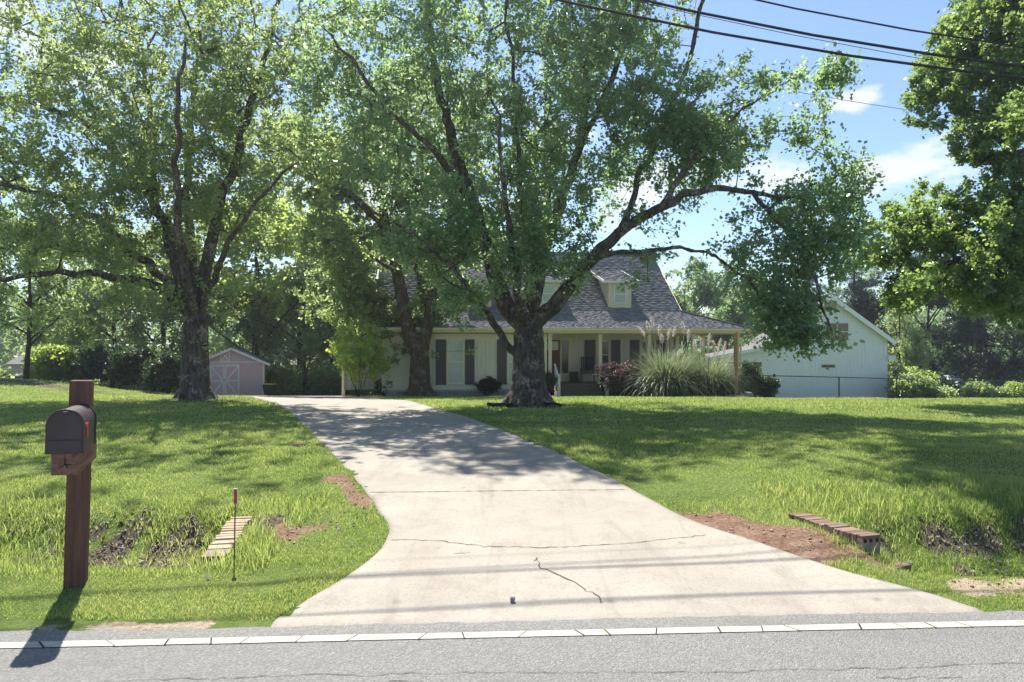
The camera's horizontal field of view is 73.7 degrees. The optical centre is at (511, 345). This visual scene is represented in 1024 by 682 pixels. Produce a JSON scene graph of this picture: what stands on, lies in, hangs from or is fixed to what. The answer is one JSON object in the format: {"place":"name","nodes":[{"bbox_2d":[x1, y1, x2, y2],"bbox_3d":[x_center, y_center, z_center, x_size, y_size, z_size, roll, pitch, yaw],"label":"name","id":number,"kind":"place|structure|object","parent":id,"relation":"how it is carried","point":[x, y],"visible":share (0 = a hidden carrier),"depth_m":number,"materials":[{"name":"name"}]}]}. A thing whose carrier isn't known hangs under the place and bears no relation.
{"place":"outdoors","nodes":[
{"label":"outdoors","id":0,"kind":"place"},
{"bbox_2d":[0,610,1023,681],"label":"road","id":1,"kind":"structure","parent":0,"point":[930,647],"depth_m":4.12,"materials":[{"name":"grey asphalt"}]},
{"bbox_2d":[0,351,1023,630],"bbox_3d":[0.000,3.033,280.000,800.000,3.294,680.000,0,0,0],"label":"ground","id":2,"kind":"structure","parent":0,"point":[794,545],"depth_m":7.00,"materials":[{"name":"green plant"}]},
{"bbox_2d":[3,374,62,379],"bbox_3d":[-28.990,2.446,39.987,6.620,1.550,0.145,0,0,0],"label":"rail fence","id":3,"kind":"object","parent":2,"relation":"on","point":[15,376],"visible":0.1,"depth_m":39.91,"materials":[{"name":"wood"}]},
{"bbox_2d":[20,343,77,381],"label":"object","id":4,"kind":"object","parent":2,"relation":"on","point":[49,362],"visible":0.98,"depth_m":33.08,"materials":[{"name":"green plant"}]},
{"bbox_2d":[0,208,103,379],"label":"tree","id":5,"kind":"object","parent":2,"relation":"on","point":[61,291],"visible":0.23,"depth_m":31.69,"materials":[{"name":"green plant"}]},
{"bbox_2d":[0,212,133,380],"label":"tree","id":6,"kind":"object","parent":2,"relation":"on","point":[34,345],"visible":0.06,"depth_m":46.53,"materials":[{"name":"green plant"}]},
{"bbox_2d":[6,346,131,381],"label":"house","id":7,"kind":"structure","parent":2,"relation":"on","point":[16,363],"depth_m":62.00,"materials":[{"name":"grey"}]},
{"bbox_2d":[45,380,96,588],"bbox_3d":[-3.196,1.183,4.975,0.226,1.835,0.816,2,-1,-23],"label":"mailbox","id":8,"kind":"object","parent":2,"relation":"on","point":[70,441],"visible":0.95,"depth_m":5.07,"materials":[{"name":"brown wood"}]},
{"bbox_2d":[47,411,81,453],"bbox_3d":[-3.023,0.590,4.617,0.200,0.286,0.022,2,-1,-23],"label":"door","id":9,"kind":"structure","parent":8,"relation":"in","point":[64,427],"depth_m":4.62,"materials":[{"name":"black paint"}]},
{"bbox_2d":[63,345,96,382],"bbox_3d":[-22.092,1.085,34.423,2.567,2.286,2.144,0,0,0],"label":"bamboo clump","id":10,"kind":"object","parent":2,"relation":"on","point":[75,373],"visible":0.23,"depth_m":33.95,"materials":[{"name":"green plant"}]},
{"bbox_2d":[0,363,178,393],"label":"undergrowth","id":11,"kind":"object","parent":2,"relation":"on","point":[116,384],"visible":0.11,"depth_m":39.51,"materials":[{"name":"green plant"}]},
{"bbox_2d":[8,212,183,387],"bbox_3d":[-22.380,-2.200,39.095,8.344,10.792,7.638,0,0,-16],"label":"tree","id":12,"kind":"object","parent":2,"relation":"on","point":[131,331],"visible":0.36,"depth_m":38.12,"materials":[{"name":"green plant"}]},
{"bbox_2d":[71,337,124,385],"bbox_3d":[-19.994,0.859,33.475,2.912,2.546,2.294,0,0,0],"label":"dark shrub","id":13,"kind":"object","parent":2,"relation":"on","point":[94,365],"visible":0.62,"depth_m":32.95,"materials":[{"name":"green plant"}]},
{"bbox_2d":[103,339,160,389],"bbox_3d":[-18.268,0.972,33.084,2.477,2.557,2.335,0,0,0],"label":"dark shrub","id":14,"kind":"object","parent":2,"relation":"on","point":[134,358],"visible":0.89,"depth_m":32.52,"materials":[{"name":"green plant"}]},
{"bbox_2d":[139,347,180,393],"bbox_3d":[-16.162,1.237,32.033,2.476,2.273,1.952,0,0,-24],"label":"dark shrub","id":15,"kind":"object","parent":2,"relation":"on","point":[164,375],"visible":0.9,"depth_m":31.52,"materials":[{"name":"green plant"}]},
{"bbox_2d":[105,220,231,355],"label":"tree","id":16,"kind":"object","parent":2,"relation":"on","point":[173,339],"visible":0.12,"depth_m":41.70,"materials":[{"name":"green plant"}]},
{"bbox_2d":[0,0,367,400],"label":"pear tree","id":17,"kind":"object","parent":2,"relation":"on","point":[186,291],"visible":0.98,"depth_m":18.00,"materials":[{"name":"green plant"}]},
{"bbox_2d":[201,516,251,564],"bbox_3d":[-2.621,1.961,6.334,0.218,0.469,1.255,0,0,-11],"label":"brick headwall","id":18,"kind":"object","parent":2,"relation":"on","point":[221,541],"visible":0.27,"depth_m":6.22,"materials":[{"name":"beige brick"}]},
{"bbox_2d":[234,489,237,565],"bbox_3d":[-2.250,1.532,5.559,0.033,0.728,0.012,0,0,0],"label":"marker stake","id":19,"kind":"object","parent":2,"relation":"on","point":[235,496],"visible":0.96,"depth_m":5.55,"materials":[{"name":"metal"}]},
{"bbox_2d":[209,347,273,395],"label":"shed","id":20,"kind":"structure","parent":2,"relation":"on","point":[236,371],"depth_m":40.06,"materials":[{"name":"wood"}]},
{"bbox_2d":[210,364,224,394],"bbox_3d":[-17.152,2.079,39.746,0.800,1.908,0.058,0,0,-16],"label":"door","id":21,"kind":"structure","parent":20,"relation":"in","point":[217,371],"depth_m":39.76,"materials":[{"name":"wood"}]},
{"bbox_2d":[225,364,239,394],"bbox_3d":[-16.388,2.079,39.967,0.800,1.908,0.058,0,0,-16],"label":"door","id":22,"kind":"structure","parent":20,"relation":"in","point":[232,371],"depth_m":39.98,"materials":[{"name":"wood"}]},
{"bbox_2d":[146,183,351,355],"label":"sunlit tree","id":23,"kind":"object","parent":2,"relation":"on","point":[273,294],"visible":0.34,"depth_m":43.94,"materials":[{"name":"green plant"}]},
{"bbox_2d":[224,277,290,357],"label":"tree","id":24,"kind":"object","parent":2,"relation":"on","point":[266,343],"visible":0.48,"depth_m":43.38,"materials":[{"name":"green plant"}]},
{"bbox_2d":[261,383,276,395],"bbox_3d":[-13.995,2.634,39.400,0.680,0.828,0.760,0,0,0],"label":"trash can","id":25,"kind":"object","parent":2,"relation":"on","point":[269,389],"visible":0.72,"depth_m":39.13,"materials":[{"name":"plastic"}]},
{"bbox_2d":[265,366,297,395],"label":"dark shrub","id":26,"kind":"object","parent":2,"relation":"on","point":[283,378],"visible":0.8,"depth_m":41.78,"materials":[{"name":"green plant"}]},
{"bbox_2d":[221,178,374,371],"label":"sunlit tree","id":27,"kind":"object","parent":2,"relation":"on","point":[265,272],"visible":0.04,"depth_m":49.08,"materials":[{"name":"green plant"}]},
{"bbox_2d":[245,250,355,395],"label":"tree","id":28,"kind":"object","parent":2,"relation":"on","point":[313,344],"visible":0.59,"depth_m":42.27,"materials":[{"name":"green plant"}]},
{"bbox_2d":[281,280,359,365],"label":"tree","id":29,"kind":"object","parent":2,"relation":"on","point":[331,360],"depth_m":56.09,"materials":[{"name":"green plant"}]},
{"bbox_2d":[268,357,382,395],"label":"undergrowth","id":30,"kind":"object","parent":2,"relation":"on","point":[326,380],"visible":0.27,"depth_m":46.19,"materials":[{"name":"green plant"}]},
{"bbox_2d":[295,226,378,395],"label":"sunlit tree","id":31,"kind":"object","parent":2,"relation":"on","point":[330,289],"visible":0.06,"depth_m":46.69,"materials":[{"name":"green plant"}]},
{"bbox_2d":[324,317,389,396],"bbox_3d":[-6.548,0.527,28.329,2.903,3.409,2.246,0,0,0],"label":"young tree","id":32,"kind":"object","parent":2,"relation":"on","point":[354,357],"visible":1,"depth_m":28.43,"materials":[{"name":"green plant"}]},
{"bbox_2d":[210,59,510,396],"bbox_3d":[-5.963,-5.001,29.097,12.762,15.014,8.547,0,0,-34],"label":"shade tree","id":33,"kind":"object","parent":2,"relation":"on","point":[368,303],"visible":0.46,"depth_m":29.13,"materials":[{"name":"green plant"}]},
{"bbox_2d":[373,374,392,395],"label":"round shrub","id":34,"kind":"object","parent":2,"relation":"on","point":[378,387],"visible":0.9,"depth_m":29.98,"materials":[{"name":"green plant"}]},
{"bbox_2d":[455,224,507,250],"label":"tree","id":35,"kind":"object","parent":2,"relation":"on","point":[494,240],"visible":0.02,"depth_m":50.10,"materials":[{"name":"green plant"}]},
{"bbox_2d":[474,376,501,395],"bbox_3d":[-1.021,1.831,30.206,1.129,1.029,1.022,0,0,-23],"label":"round shrub","id":36,"kind":"object","parent":2,"relation":"on","point":[489,384],"visible":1,"depth_m":30.04,"materials":[{"name":"green plant"}]},
{"bbox_2d":[487,402,518,407],"bbox_3d":[-0.238,1.519,17.236,0.807,0.139,0.138,0,0,14],"label":"drain pipe","id":37,"kind":"object","parent":2,"relation":"on","point":[491,404],"visible":0.86,"depth_m":17.19,"materials":[{"name":"black plastic"}]},
{"bbox_2d":[0,467,1023,579],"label":"ditch grass","id":38,"kind":"structure","parent":2,"relation":"on","point":[262,540],"depth_m":6.74,"materials":[{"name":"green plant"}]},
{"bbox_2d":[0,263,1023,373],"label":"wood","id":39,"kind":"object","parent":2,"relation":"on","point":[8,354],"visible":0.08,"depth_m":83.46,"materials":[{"name":"green plant"}]},
{"bbox_2d":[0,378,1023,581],"bbox_3d":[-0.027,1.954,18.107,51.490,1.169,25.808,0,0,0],"label":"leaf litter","id":40,"kind":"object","parent":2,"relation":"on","point":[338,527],"visible":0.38,"depth_m":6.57,"materials":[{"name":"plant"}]},
{"bbox_2d":[342,252,754,396],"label":"house","id":41,"kind":"structure","parent":2,"relation":"on","point":[605,320],"depth_m":31.93,"materials":[{"name":"beige"}]},
{"bbox_2d":[447,339,464,384],"bbox_3d":[-2.509,0.750,30.377,0.800,2.010,0.058,0,0,-8],"label":"window","id":42,"kind":"structure","parent":41,"relation":"in","point":[456,358],"depth_m":30.39,"materials":[{"name":"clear glass"}]},
{"bbox_2d":[507,339,513,383],"bbox_3d":[0.169,0.750,30.753,0.800,2.010,0.058,0,0,-8],"label":"window","id":43,"kind":"structure","parent":41,"relation":"in","point":[509,357],"depth_m":30.72,"materials":[{"name":"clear glass"}]},
{"bbox_2d":[547,340,559,374],"bbox_3d":[1.916,0.755,33.049,0.827,2.030,0.098,0,0,-8],"label":"front door","id":44,"kind":"structure","parent":41,"relation":"in","point":[555,343],"depth_m":33.07,"materials":[{"name":"brown wood"}]},
{"bbox_2d":[570,371,578,381],"bbox_3d":[2.975,1.520,32.744,0.400,0.500,0.400,0,0,-8],"label":"porch planter","id":45,"kind":"object","parent":41,"relation":"on","point":[574,376],"visible":0.98,"depth_m":32.57,"materials":[{"name":"black paint"}]},
{"bbox_2d":[580,357,594,381],"bbox_3d":[3.596,1.159,32.553,0.690,1.189,1.062,0,0,4],"label":"rocking chair","id":46,"kind":"object","parent":41,"relation":"on","point":[588,368],"visible":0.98,"depth_m":32.80,"materials":[{"name":"black paint"}]},
{"bbox_2d":[596,340,609,368],"bbox_3d":[4.464,0.470,33.427,0.689,1.410,0.058,0,0,-8],"label":"window","id":47,"kind":"structure","parent":41,"relation":"in","point":[605,343],"depth_m":33.45,"materials":[{"name":"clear glass"}]},
{"bbox_2d":[640,340,655,367],"bbox_3d":[6.720,0.470,33.745,0.795,1.410,0.058,0,0,-8],"label":"window","id":48,"kind":"structure","parent":41,"relation":"in","point":[643,343],"depth_m":33.73,"materials":[{"name":"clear glass"}]},
{"bbox_2d":[545,370,558,392],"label":"round shrub","id":49,"kind":"object","parent":2,"relation":"on","point":[551,379],"visible":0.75,"depth_m":29.59,"materials":[{"name":"green plant"}]},
{"bbox_2d":[543,401,565,406],"bbox_3d":[1.006,1.496,17.357,0.790,0.193,0.203,0,0,32],"label":"drain pipe","id":50,"kind":"object","parent":2,"relation":"on","point":[551,403],"visible":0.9,"depth_m":17.24,"materials":[{"name":"black plastic"}]},
{"bbox_2d":[270,0,890,406],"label":"pear tree","id":51,"kind":"object","parent":2,"relation":"on","point":[708,142],"visible":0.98,"depth_m":16.53,"materials":[{"name":"green plant"}]},
{"bbox_2d":[593,359,642,395],"bbox_3d":[4.626,1.436,29.588,2.188,1.687,1.558,0,0,0],"label":"japanese maple","id":52,"kind":"object","parent":2,"relation":"on","point":[610,375],"visible":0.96,"depth_m":29.36,"materials":[{"name":"red plant"}]},
{"bbox_2d":[244,475,1018,593],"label":"soil clods","id":53,"kind":"object","parent":2,"relation":"on","point":[820,540],"visible":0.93,"depth_m":6.29,"materials":[{"name":"soil"}]},
{"bbox_2d":[609,316,729,396],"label":"pampas grass","id":54,"kind":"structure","parent":2,"relation":"on","point":[663,378],"depth_m":28.57,"materials":[{"name":"green plant"}]},
{"bbox_2d":[668,284,705,360],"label":"tree","id":55,"kind":"object","parent":2,"relation":"on","point":[699,312],"visible":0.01,"depth_m":64.75,"materials":[{"name":"green plant"}]},
{"bbox_2d":[663,254,728,371],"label":"tree","id":56,"kind":"object","parent":2,"relation":"on","point":[702,291],"visible":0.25,"depth_m":57.48,"materials":[{"name":"green plant"}]},
{"bbox_2d":[674,334,759,396],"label":"pampas grass","id":57,"kind":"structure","parent":2,"relation":"on","point":[720,375],"depth_m":28.88,"materials":[{"name":"green plant"}]},
{"bbox_2d":[696,255,765,376],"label":"tree","id":58,"kind":"object","parent":2,"relation":"on","point":[729,315],"visible":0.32,"depth_m":59.92,"materials":[{"name":"green plant"}]},
{"bbox_2d":[734,331,737,394],"bbox_3d":[9.283,0.896,28.298,0.180,3.003,0.153,0,0,0],"label":"wooden pole","id":59,"kind":"object","parent":2,"relation":"on","point":[735,359],"visible":0.95,"depth_m":28.25,"materials":[{"name":"brown wood"}]},
{"bbox_2d":[730,358,766,396],"bbox_3d":[10.545,1.518,30.549,1.607,1.894,1.408,0,0,0],"label":"dark shrub","id":60,"kind":"object","parent":2,"relation":"on","point":[751,371],"visible":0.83,"depth_m":30.18,"materials":[{"name":"green plant"}]},
{"bbox_2d":[744,392,753,396],"bbox_3d":[9.771,2.098,28.100,0.368,0.350,0.320,0,0,-29],"label":"block stone","id":61,"kind":"object","parent":2,"relation":"on","point":[749,394],"visible":0.55,"depth_m":27.96,"materials":[{"name":"grey stone"}]},
{"bbox_2d":[737,265,768,343],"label":"tree","id":62,"kind":"object","parent":2,"relation":"on","point":[753,336],"visible":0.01,"depth_m":65.98,"materials":[{"name":"green plant"}]},
{"bbox_2d":[754,373,781,397],"bbox_3d":[11.709,1.952,31.542,1.387,1.387,1.142,0,0,0],"label":"dark shrub","id":63,"kind":"object","parent":2,"relation":"on","point":[772,386],"visible":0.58,"depth_m":31.25,"materials":[{"name":"green plant"}]},
{"bbox_2d":[800,251,833,294],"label":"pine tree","id":64,"kind":"object","parent":2,"relation":"on","point":[811,281],"visible":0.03,"depth_m":61.60,"materials":[{"name":"green plant"}]},
{"bbox_2d":[788,512,880,555],"bbox_3d":[2.931,1.854,6.269,0.215,0.462,0.939,0,0,-16],"label":"brick headwall","id":65,"kind":"object","parent":2,"relation":"on","point":[868,539],"visible":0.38,"depth_m":6.01,"materials":[{"name":"brown brick"}]},
{"bbox_2d":[822,215,889,314],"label":"pine tree","id":66,"kind":"object","parent":2,"relation":"on","point":[855,289],"visible":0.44,"depth_m":55.73,"materials":[{"name":"green plant"}]},
{"bbox_2d":[845,275,900,354],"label":"dark tree","id":67,"kind":"object","parent":2,"relation":"on","point":[871,315],"visible":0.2,"depth_m":56.19,"materials":[{"name":"green plant"}]},
{"bbox_2d":[762,374,1016,397],"bbox_3d":[24.618,2.733,39.809,26.341,2.560,0.937,0,0,-26],"label":"chain link fence","id":68,"kind":"object","parent":2,"relation":"on","point":[838,391],"visible":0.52,"depth_m":36.96,"materials":[{"name":"grey metal"}]},
{"bbox_2d":[889,562,910,571],"bbox_3d":[3.240,1.870,5.720,0.200,0.060,0.092,0,0,-29],"label":"loose brick","id":69,"kind":"object","parent":2,"relation":"on","point":[903,565],"visible":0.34,"depth_m":5.71,"materials":[{"name":"brown brick"}]},
{"bbox_2d":[875,290,945,377],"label":"tree","id":70,"kind":"object","parent":2,"relation":"on","point":[909,340],"visible":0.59,"depth_m":45.33,"materials":[{"name":"green plant"}]},
{"bbox_2d":[884,370,939,398],"bbox_3d":[23.048,2.404,39.449,3.115,2.022,2.332,0,0,0],"label":"light shrub","id":71,"kind":"object","parent":2,"relation":"on","point":[923,386],"visible":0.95,"depth_m":38.91,"materials":[{"name":"green plant"}]},
{"bbox_2d":[895,365,939,386],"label":"light shrub","id":72,"kind":"object","parent":2,"relation":"on","point":[923,373],"visible":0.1,"depth_m":40.49,"materials":[{"name":"green plant"}]},
{"bbox_2d":[846,0,1023,333],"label":"oak tree","id":73,"kind":"object","parent":2,"relation":"on","point":[989,271],"visible":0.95,"depth_m":18.31,"materials":[{"name":"green plant"}]},
{"bbox_2d":[880,252,993,374],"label":"dark tree","id":74,"kind":"object","parent":2,"relation":"on","point":[967,328],"visible":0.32,"depth_m":54.11,"materials":[{"name":"green plant"}]},
{"bbox_2d":[924,385,961,397],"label":"light shrub","id":75,"kind":"object","parent":2,"relation":"on","point":[944,392],"visible":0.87,"depth_m":38.66,"materials":[{"name":"green plant"}]},
{"bbox_2d":[935,375,961,385],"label":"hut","id":76,"kind":"object","parent":2,"relation":"on","point":[951,378],"visible":0.09,"depth_m":52.86,"materials":[{"name":"wood"}]},
{"bbox_2d":[887,359,1023,398],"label":"undergrowth","id":77,"kind":"object","parent":2,"relation":"on","point":[959,373],"visible":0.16,"depth_m":53.30,"materials":[{"name":"green plant"}]},
{"bbox_2d":[914,254,996,372],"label":"dark tree","id":78,"kind":"object","parent":2,"relation":"on","point":[969,359],"visible":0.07,"depth_m":60.55,"materials":[{"name":"green plant"}]},
{"bbox_2d":[957,378,998,397],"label":"light shrub","id":79,"kind":"object","parent":2,"relation":"on","point":[988,390],"visible":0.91,"depth_m":42.14,"materials":[{"name":"green plant"}]},
{"bbox_2d":[953,293,1023,378],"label":"dark tree","id":80,"kind":"object","parent":2,"relation":"on","point":[1005,337],"visible":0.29,"depth_m":55.60,"materials":[{"name":"green plant"}]},
{"bbox_2d":[992,385,1013,398],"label":"light shrub","id":81,"kind":"object","parent":2,"relation":"on","point":[1004,392],"visible":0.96,"depth_m":42.12,"materials":[{"name":"green plant"}]},
{"bbox_2d":[1004,380,1023,397],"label":"light shrub","id":82,"kind":"object","parent":2,"relation":"on","point":[1018,387],"visible":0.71,"depth_m":44.10,"materials":[{"name":"green plant"}]},
{"bbox_2d":[0,0,1023,349],"label":"sky","id":83,"kind":"structure","parent":0,"point":[903,154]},
{"bbox_2d":[247,396,983,626],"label":"driveway","id":84,"kind":"structure","parent":0,"point":[485,522],"depth_m":5.88,"materials":[{"name":"concrete"}]},
{"bbox_2d":[410,0,951,115],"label":"power line","id":85,"kind":"object","parent":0,"point":[809,94],"visible":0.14,"depth_m":25.81,"materials":[{"name":"metal"}]},
{"bbox_2d":[556,0,1023,78],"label":"power line","id":86,"kind":"object","parent":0,"point":[792,45],"visible":1,"depth_m":7.73,"materials":[{"name":"metal"}]},
{"bbox_2d":[705,295,896,397],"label":"garage","id":87,"kind":"structure","parent":0,"point":[869,358],"depth_m":41.91,"materials":[{"name":"white wood"}]},
{"bbox_2d":[821,364,835,367],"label":"vent window","id":88,"kind":"structure","parent":87,"relation":"in","point":[822,365],"depth_m":41.99,"materials":[{"name":"white paint"}]},
{"bbox_2d":[825,322,848,340],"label":"window","id":89,"kind":"structure","parent":87,"relation":"in","point":[844,326],"depth_m":41.83,"materials":[{"name":"white glass"}]},
{"bbox_2d":[633,0,1021,74],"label":"power line","id":90,"kind":"object","parent":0,"point":[827,41],"visible":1,"depth_m":9.24,"materials":[{"name":"metal"}]},
{"bbox_2d":[640,0,1023,67],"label":"power line","id":91,"kind":"object","parent":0,"point":[835,38],"visible":1,"depth_m":8.64,"materials":[{"name":"metal"}]},
{"bbox_2d":[755,0,1023,47],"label":"power line","id":92,"kind":"object","parent":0,"point":[768,2],"visible":1,"depth_m":9.17,"materials":[{"name":"metal"}]}
]}

